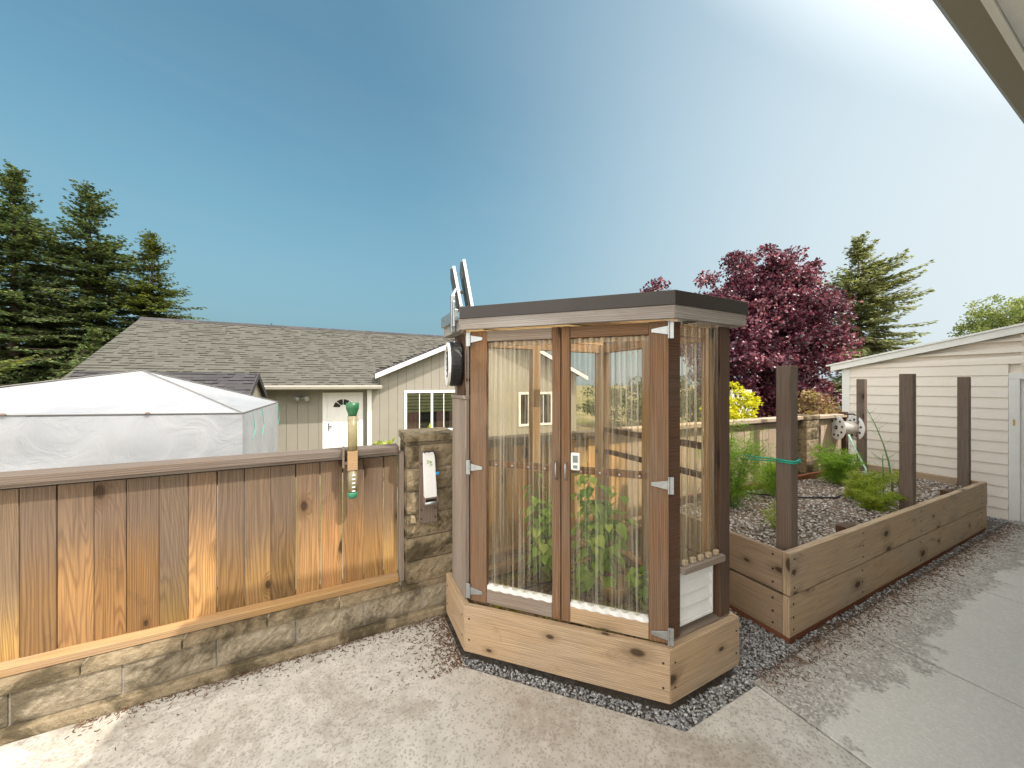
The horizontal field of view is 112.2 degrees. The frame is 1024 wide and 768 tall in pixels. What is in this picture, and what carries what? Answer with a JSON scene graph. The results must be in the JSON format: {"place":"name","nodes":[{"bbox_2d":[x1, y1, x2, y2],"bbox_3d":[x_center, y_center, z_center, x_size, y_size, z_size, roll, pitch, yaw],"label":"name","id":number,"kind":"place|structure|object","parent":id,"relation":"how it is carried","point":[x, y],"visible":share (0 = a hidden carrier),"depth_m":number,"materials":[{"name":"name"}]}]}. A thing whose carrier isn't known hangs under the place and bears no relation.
{"place":"outdoors","nodes":[
{"label":"outdoors","id":0,"kind":"place"},
{"bbox_2d":[59,317,587,451],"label":"neighbor house","id":1,"kind":"structure","parent":0,"point":[315,380],"depth_m":11.78,"materials":[{"name":"beige paint"}]},
{"bbox_2d":[327,396,358,447],"bbox_3d":[-5.580,1.351,11.374,0.936,1.898,0.102,0,0,-26],"label":"door","id":2,"kind":"structure","parent":1,"relation":"in","point":[337,415],"depth_m":11.31,"materials":[{"name":"white paint"}]},
{"bbox_2d":[404,390,454,429],"bbox_3d":[-2.933,0.980,12.540,1.940,1.500,0.170,0,0,-26],"label":"window","id":3,"kind":"structure","parent":1,"relation":"in","point":[422,408],"depth_m":12.47,"materials":[{"name":"white paint"}]},
{"bbox_2d":[518,392,551,426],"bbox_3d":[0.975,1.040,14.450,1.640,1.400,0.170,0,0,-26],"label":"window","id":4,"kind":"structure","parent":1,"relation":"in","point":[523,397],"depth_m":14.51,"materials":[{"name":"white paint"}]},
{"bbox_2d":[0,0,1023,385],"label":"sky","id":5,"kind":"structure","parent":0,"point":[330,164],"materials":[{"name":"blue"}]},
{"bbox_2d":[217,385,841,606],"bbox_3d":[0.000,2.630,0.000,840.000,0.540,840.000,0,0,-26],"label":"ground","id":6,"kind":"structure","parent":0,"point":[585,421],"depth_m":20.55,"materials":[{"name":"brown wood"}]},
{"bbox_2d":[0,353,42,386],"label":"cedar tree","id":7,"kind":"object","parent":6,"relation":"on","point":[10,364],"visible":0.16,"depth_m":10.79,"materials":[{"name":"green plant"}]},
{"bbox_2d":[5,241,84,372],"bbox_3d":[-40.024,-4.410,29.651,9.318,17.078,8.201,0,0,6],"label":"conifer tree","id":8,"kind":"object","parent":6,"relation":"on","point":[39,292],"visible":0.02,"depth_m":29.84,"materials":[{"name":"green plant"}]},
{"bbox_2d":[0,159,94,387],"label":"conifer tree","id":9,"kind":"object","parent":6,"relation":"on","point":[25,229],"visible":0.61,"depth_m":20.80,"materials":[{"name":"green plant"}]},
{"bbox_2d":[40,323,108,378],"bbox_3d":[-20.352,0.229,16.607,5.130,6.364,5.600,0,0,-26],"label":"conifer tree","id":10,"kind":"object","parent":6,"relation":"on","point":[92,333],"visible":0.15,"depth_m":16.75,"materials":[{"name":"green plant"}]},
{"bbox_2d":[0,178,170,382],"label":"conifer tree","id":11,"kind":"object","parent":6,"relation":"on","point":[100,269],"visible":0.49,"depth_m":22.25,"materials":[{"name":"green plant"}]},
{"bbox_2d":[41,228,207,376],"bbox_3d":[-26.406,-3.700,25.163,9.504,14.874,9.494,0,0,-26],"label":"conifer tree","id":12,"kind":"object","parent":6,"relation":"on","point":[147,299],"visible":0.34,"depth_m":24.52,"materials":[{"name":"green plant"}]},
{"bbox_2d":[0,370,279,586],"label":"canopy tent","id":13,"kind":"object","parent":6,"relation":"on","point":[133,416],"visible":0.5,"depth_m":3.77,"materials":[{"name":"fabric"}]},
{"bbox_2d":[67,371,266,399],"bbox_3d":[-7.813,1.030,7.994,3.180,2.640,2.055,0,0,-26],"label":"garden hut","id":14,"kind":"object","parent":6,"relation":"on","point":[249,383],"visible":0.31,"depth_m":8.04,"materials":[{"name":"beige paint"}]},
{"bbox_2d":[372,439,392,480],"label":"weed","id":15,"kind":"object","parent":6,"relation":"on","point":[378,442],"visible":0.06,"depth_m":3.58,"materials":[{"name":"green plant"}]},
{"bbox_2d":[388,438,399,485],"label":"weed","id":16,"kind":"object","parent":6,"relation":"on","point":[390,442],"visible":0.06,"depth_m":3.29,"materials":[{"name":"green plant"}]},
{"bbox_2d":[576,373,700,425],"bbox_3d":[8.129,0.871,18.876,9.883,3.507,4.736,0,0,-6],"label":"hedge","id":17,"kind":"object","parent":6,"relation":"on","point":[588,404],"visible":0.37,"depth_m":18.82,"materials":[{"name":"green plant"}]},
{"bbox_2d":[699,381,763,419],"bbox_3d":[4.063,1.198,6.351,1.134,2.527,0.875,0,0,20],"label":"golden shrub","id":18,"kind":"object","parent":6,"relation":"on","point":[751,401],"visible":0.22,"depth_m":6.30,"materials":[{"name":"yellow plant"}]},
{"bbox_2d":[639,243,865,417],"bbox_3d":[7.567,-1.051,10.791,6.591,7.026,4.150,0,0,-26],"label":"plum tree","id":19,"kind":"object","parent":6,"relation":"on","point":[791,307],"visible":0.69,"depth_m":10.08,"materials":[{"name":"purple plant"}]},
{"bbox_2d":[762,388,841,417],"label":"bronze shrub","id":20,"kind":"object","parent":6,"relation":"on","point":[813,398],"visible":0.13,"depth_m":8.88,"materials":[{"name":"brown plant"}]},
{"bbox_2d":[807,405,841,410],"bbox_3d":[8.831,1.430,9.793,1.626,1.860,0.135,0,0,31],"label":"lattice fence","id":21,"kind":"object","parent":6,"relation":"on","point":[838,407],"visible":0.03,"depth_m":9.68,"materials":[{"name":"brown wood"}]},
{"bbox_2d":[821,231,938,405],"bbox_3d":[25.594,-3.325,23.990,12.560,14.564,14.251,0,0,32],"label":"spruce tree","id":22,"kind":"object","parent":6,"relation":"on","point":[870,318],"visible":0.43,"depth_m":23.15,"materials":[{"name":"green plant"}]},
{"bbox_2d":[947,293,1023,336],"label":"round tree","id":23,"kind":"object","parent":6,"relation":"on","point":[1014,312],"visible":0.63,"depth_m":26.05,"materials":[{"name":"green plant"}]},
{"bbox_2d":[445,516,1010,731],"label":"yard ground","id":24,"kind":"structure","parent":0,"point":[644,702],"depth_m":2.04,"materials":[{"name":"grey gravel"}]},
{"bbox_2d":[0,523,641,745],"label":"block wall","id":25,"kind":"structure","parent":24,"relation":"on","point":[43,700],"depth_m":1.97,"materials":[{"name":"beige stone"}]},
{"bbox_2d":[0,443,403,677],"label":"wood fence","id":26,"kind":"object","parent":25,"relation":"on","point":[99,559],"visible":0.94,"depth_m":2.00,"materials":[{"name":"brown wood"}]},
{"bbox_2d":[342,402,358,498],"bbox_3d":[-1.105,0.446,2.318,0.154,0.640,0.086,0,0,16],"label":"rain gauge","id":27,"kind":"object","parent":26,"relation":"attached to","point":[351,462],"visible":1,"depth_m":2.28,"materials":[{"name":"green plastic"}]},
{"bbox_2d":[398,427,451,584],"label":"block pillar","id":28,"kind":"structure","parent":25,"relation":"on","point":[428,551],"depth_m":2.52,"materials":[{"name":"beige stone"}]},
{"bbox_2d":[410,515,415,523],"bbox_3d":[-0.704,0.963,2.449,0.047,0.052,0.044,0,0,-26],"label":"stone","id":29,"kind":"object","parent":28,"relation":"attached to","point":[412,519],"visible":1,"depth_m":2.43,"materials":[{"name":"beige stone"}]},
{"bbox_2d":[419,450,439,523],"bbox_3d":[-0.588,0.737,2.459,0.137,0.527,0.098,0,0,-26],"label":"dispenser","id":30,"kind":"object","parent":28,"relation":"attached to","point":[428,496],"visible":1,"depth_m":2.46,"materials":[{"name":"white plastic"}]},
{"bbox_2d":[489,427,629,559],"bbox_3d":[0.334,1.144,3.160,1.825,1.388,0.215,0,0,-26],"label":"wood fence","id":31,"kind":"object","parent":25,"relation":"on","point":[508,526],"visible":0.28,"depth_m":2.98,"materials":[{"name":"brown wood"}]},
{"bbox_2d":[623,416,803,524],"bbox_3d":[2.638,1.144,4.286,3.296,1.388,0.215,0,0,-26],"label":"wood fence","id":32,"kind":"object","parent":25,"relation":"on","point":[757,424],"visible":0.2,"depth_m":3.98,"materials":[{"name":"brown wood"}]},
{"bbox_2d":[819,412,848,470],"bbox_3d":[4.923,1.155,5.402,1.030,1.410,0.215,0,0,-26],"label":"wood fence","id":33,"kind":"object","parent":25,"relation":"on","point":[825,427],"visible":0.28,"depth_m":5.38,"materials":[{"name":"brown wood"}]},
{"bbox_2d":[0,614,868,767],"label":"concrete pad","id":34,"kind":"object","parent":24,"relation":"on","point":[311,713],"visible":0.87,"depth_m":1.69,"materials":[{"name":"grey concrete"}]},
{"bbox_2d":[441,290,747,703],"bbox_3d":[0.421,0.601,2.253,1.538,2.158,1.281,0,0,-26],"label":"greenhouse","id":35,"kind":"object","parent":34,"relation":"on","point":[690,619],"visible":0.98,"depth_m":2.02,"materials":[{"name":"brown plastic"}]},
{"bbox_2d":[450,259,473,332],"bbox_3d":[-0.340,-0.569,2.318,0.151,0.478,0.326,0,0,-10],"label":"solar panel","id":36,"kind":"object","parent":35,"relation":"on","point":[456,299],"visible":0.86,"depth_m":2.22,"materials":[{"name":"white paint"}]},
{"bbox_2d":[466,327,560,619],"bbox_3d":[0.005,0.521,2.126,0.604,1.713,0.090,0,0,20],"label":"door","id":37,"kind":"structure","parent":35,"relation":"in","point":[479,588],"depth_m":2.16,"materials":[{"name":"brown wood"}]},
{"bbox_2d":[516,460,572,580],"bbox_3d":[0.278,1.025,2.560,0.451,0.894,0.359,0,0,-26],"label":"bean plant","id":38,"kind":"object","parent":35,"relation":"on","point":[542,549],"visible":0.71,"depth_m":2.50,"materials":[{"name":"green plant"}]},
{"bbox_2d":[522,557,576,589],"bbox_3d":[0.243,1.399,2.453,0.683,0.090,0.120,0,0,-34],"label":"drip hose","id":39,"kind":"object","parent":35,"relation":"on","point":[544,583],"visible":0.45,"depth_m":2.43,"materials":[{"name":"black rubber"}]},
{"bbox_2d":[479,557,666,644],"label":"soil crumbs","id":40,"kind":"object","parent":35,"relation":"on","point":[586,596],"visible":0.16,"depth_m":2.39,"materials":[{"name":"brown soil"}]},
{"bbox_2d":[571,453,579,470],"bbox_3d":[0.364,0.445,1.974,0.052,0.100,0.019,0,0,19],"label":"thermometer","id":41,"kind":"object","parent":35,"relation":"attached to","point":[575,461],"visible":1,"depth_m":1.97,"materials":[{"name":"white paint"}]},
{"bbox_2d":[571,462,638,594],"bbox_3d":[0.625,0.991,2.412,0.414,0.942,0.448,0,0,40],"label":"bean plant","id":42,"kind":"object","parent":35,"relation":"on","point":[603,554],"visible":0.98,"depth_m":2.36,"materials":[{"name":"green plant"}]},
{"bbox_2d":[592,478,621,563],"bbox_3d":[0.765,1.076,2.740,0.317,0.792,0.232,0,0,-26],"label":"bean plant","id":43,"kind":"object","parent":35,"relation":"on","point":[611,519],"visible":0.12,"depth_m":2.72,"materials":[{"name":"green plant"}]},
{"bbox_2d":[598,572,632,603],"bbox_3d":[0.701,1.401,2.346,0.227,0.127,0.227,0,0,-26],"label":"basket","id":44,"kind":"object","parent":35,"relation":"on","point":[620,591],"visible":0.73,"depth_m":2.28,"materials":[{"name":"wicker"}]},
{"bbox_2d":[561,321,673,645],"bbox_3d":[0.576,0.521,1.930,0.596,1.713,0.090,0,0,18],"label":"door","id":45,"kind":"structure","parent":35,"relation":"in","point":[655,628],"depth_m":1.85,"materials":[{"name":"brown wood"}]},
{"bbox_2d":[624,565,648,609],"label":"bean plant","id":46,"kind":"object","parent":35,"relation":"on","point":[640,590],"visible":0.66,"depth_m":2.24,"materials":[{"name":"green plant"}]},
{"bbox_2d":[680,366,986,643],"bbox_3d":[3.583,0.844,3.794,4.470,1.943,1.208,0,0,-26],"label":"raised bed","id":47,"kind":"object","parent":24,"relation":"on","point":[820,582],"visible":0.72,"depth_m":2.78,"materials":[{"name":"brown wood"}]},
{"bbox_2d":[686,419,775,507],"bbox_3d":[2.214,0.769,3.523,0.938,0.976,0.723,0,0,1],"label":"asparagus fern","id":48,"kind":"object","parent":47,"relation":"on","point":[736,481],"visible":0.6,"depth_m":3.42,"materials":[{"name":"green plant"}]},
{"bbox_2d":[752,455,775,497],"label":"asparagus fern","id":49,"kind":"object","parent":47,"relation":"on","point":[771,470],"visible":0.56,"depth_m":3.83,"materials":[{"name":"green plant"}]},
{"bbox_2d":[760,499,775,528],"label":"asparagus fern","id":50,"kind":"object","parent":47,"relation":"on","point":[773,526],"visible":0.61,"depth_m":2.90,"materials":[{"name":"green plant"}]},
{"bbox_2d":[734,454,801,463],"bbox_3d":[2.277,0.674,3.233,0.154,0.340,1.894,0,0,22],"label":"twine","id":51,"kind":"object","parent":47,"relation":"attached to","point":[788,461],"visible":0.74,"depth_m":2.48,"materials":[{"name":"teal plastic"}]},
{"bbox_2d":[735,488,893,498],"bbox_3d":[3.125,1.250,3.759,3.487,0.140,0.530,0,0,-26],"label":"drip hose","id":52,"kind":"object","parent":47,"relation":"on","point":[836,497],"visible":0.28,"depth_m":3.77,"materials":[{"name":"black rubber"}]},
{"bbox_2d":[808,439,870,484],"bbox_3d":[4.103,0.992,4.391,0.694,0.607,0.648,0,0,12],"label":"asparagus fern","id":53,"kind":"object","parent":47,"relation":"on","point":[836,468],"visible":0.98,"depth_m":4.29,"materials":[{"name":"green plant"}]},
{"bbox_2d":[831,413,864,439],"bbox_3d":[5.164,0.654,5.282,0.391,0.411,0.380,0,0,11],"label":"hose reel","id":54,"kind":"object","parent":47,"relation":"attached to","point":[841,427],"visible":0.95,"depth_m":5.22,"materials":[{"name":"white paint"}]},
{"bbox_2d":[848,434,867,474],"bbox_3d":[4.980,1.040,4.936,0.054,0.572,0.485,0,0,21],"label":"garden hose","id":55,"kind":"object","parent":54,"relation":"hanging from","point":[853,445],"visible":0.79,"depth_m":5.03,"materials":[{"name":"green rubber"}]},
{"bbox_2d":[840,468,896,500],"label":"asparagus fern","id":56,"kind":"object","parent":47,"relation":"on","point":[858,481],"visible":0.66,"depth_m":3.75,"materials":[{"name":"green plant"}]},
{"bbox_2d":[866,408,896,491],"bbox_3d":[4.260,0.781,3.975,0.267,1.026,0.180,0,0,6],"label":"asparagus stalk","id":57,"kind":"object","parent":47,"relation":"on","point":[884,449],"visible":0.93,"depth_m":3.94,"materials":[{"name":"green plant"}]},
{"bbox_2d":[850,483,915,511],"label":"asparagus fern","id":58,"kind":"object","parent":47,"relation":"on","point":[872,498],"visible":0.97,"depth_m":3.41,"materials":[{"name":"green plant"}]},
{"bbox_2d":[873,453,894,494],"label":"asparagus stalk","id":59,"kind":"object","parent":47,"relation":"on","point":[883,470],"visible":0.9,"depth_m":3.76,"materials":[{"name":"green plant"}]},
{"bbox_2d":[888,467,916,490],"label":"asparagus fern","id":60,"kind":"object","parent":47,"relation":"on","point":[896,479],"visible":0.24,"depth_m":4.35,"materials":[{"name":"green plant"}]},
{"bbox_2d":[753,521,1023,767],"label":"patio slabs","id":61,"kind":"structure","parent":24,"relation":"on","point":[941,686],"depth_m":2.01,"materials":[{"name":"concrete"}]},
{"bbox_2d":[65,522,1022,750],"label":"leaf litter","id":62,"kind":"object","parent":61,"relation":"on","point":[456,647],"visible":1,"depth_m":2.30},
{"bbox_2d":[826,323,1023,521],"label":"shed","id":63,"kind":"structure","parent":24,"relation":"on","point":[990,363],"depth_m":5.00,"materials":[{"name":"beige paint"}]},
{"bbox_2d":[1021,379,1023,521],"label":"door","id":64,"kind":"structure","parent":63,"relation":"in","point":[1022,380],"depth_m":4.53,"materials":[{"name":"white paint"}]},
{"bbox_2d":[932,0,1023,123],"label":"house","id":65,"kind":"structure","parent":24,"relation":"on","point":[990,33],"depth_m":1.82,"materials":[{"name":"beige paint"}]},
{"bbox_2d":[730,390,751,417],"bbox_3d":[4.694,1.240,7.050,0.448,2.240,0.050,0,0,-8],"label":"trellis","id":66,"kind":"object","parent":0,"point":[731,394],"visible":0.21,"depth_m":7.04,"materials":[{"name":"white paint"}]},
{"bbox_2d":[798,414,819,474],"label":"block pillar","id":67,"kind":"structure","parent":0,"point":[808,431],"depth_m":4.95,"materials":[{"name":"beige stone"}]},
{"bbox_2d":[680,471,962,547],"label":"bed gravel","id":68,"kind":"structure","parent":0,"point":[801,528],"depth_m":3.37,"materials":[{"name":"grey gravel"}]}
]}

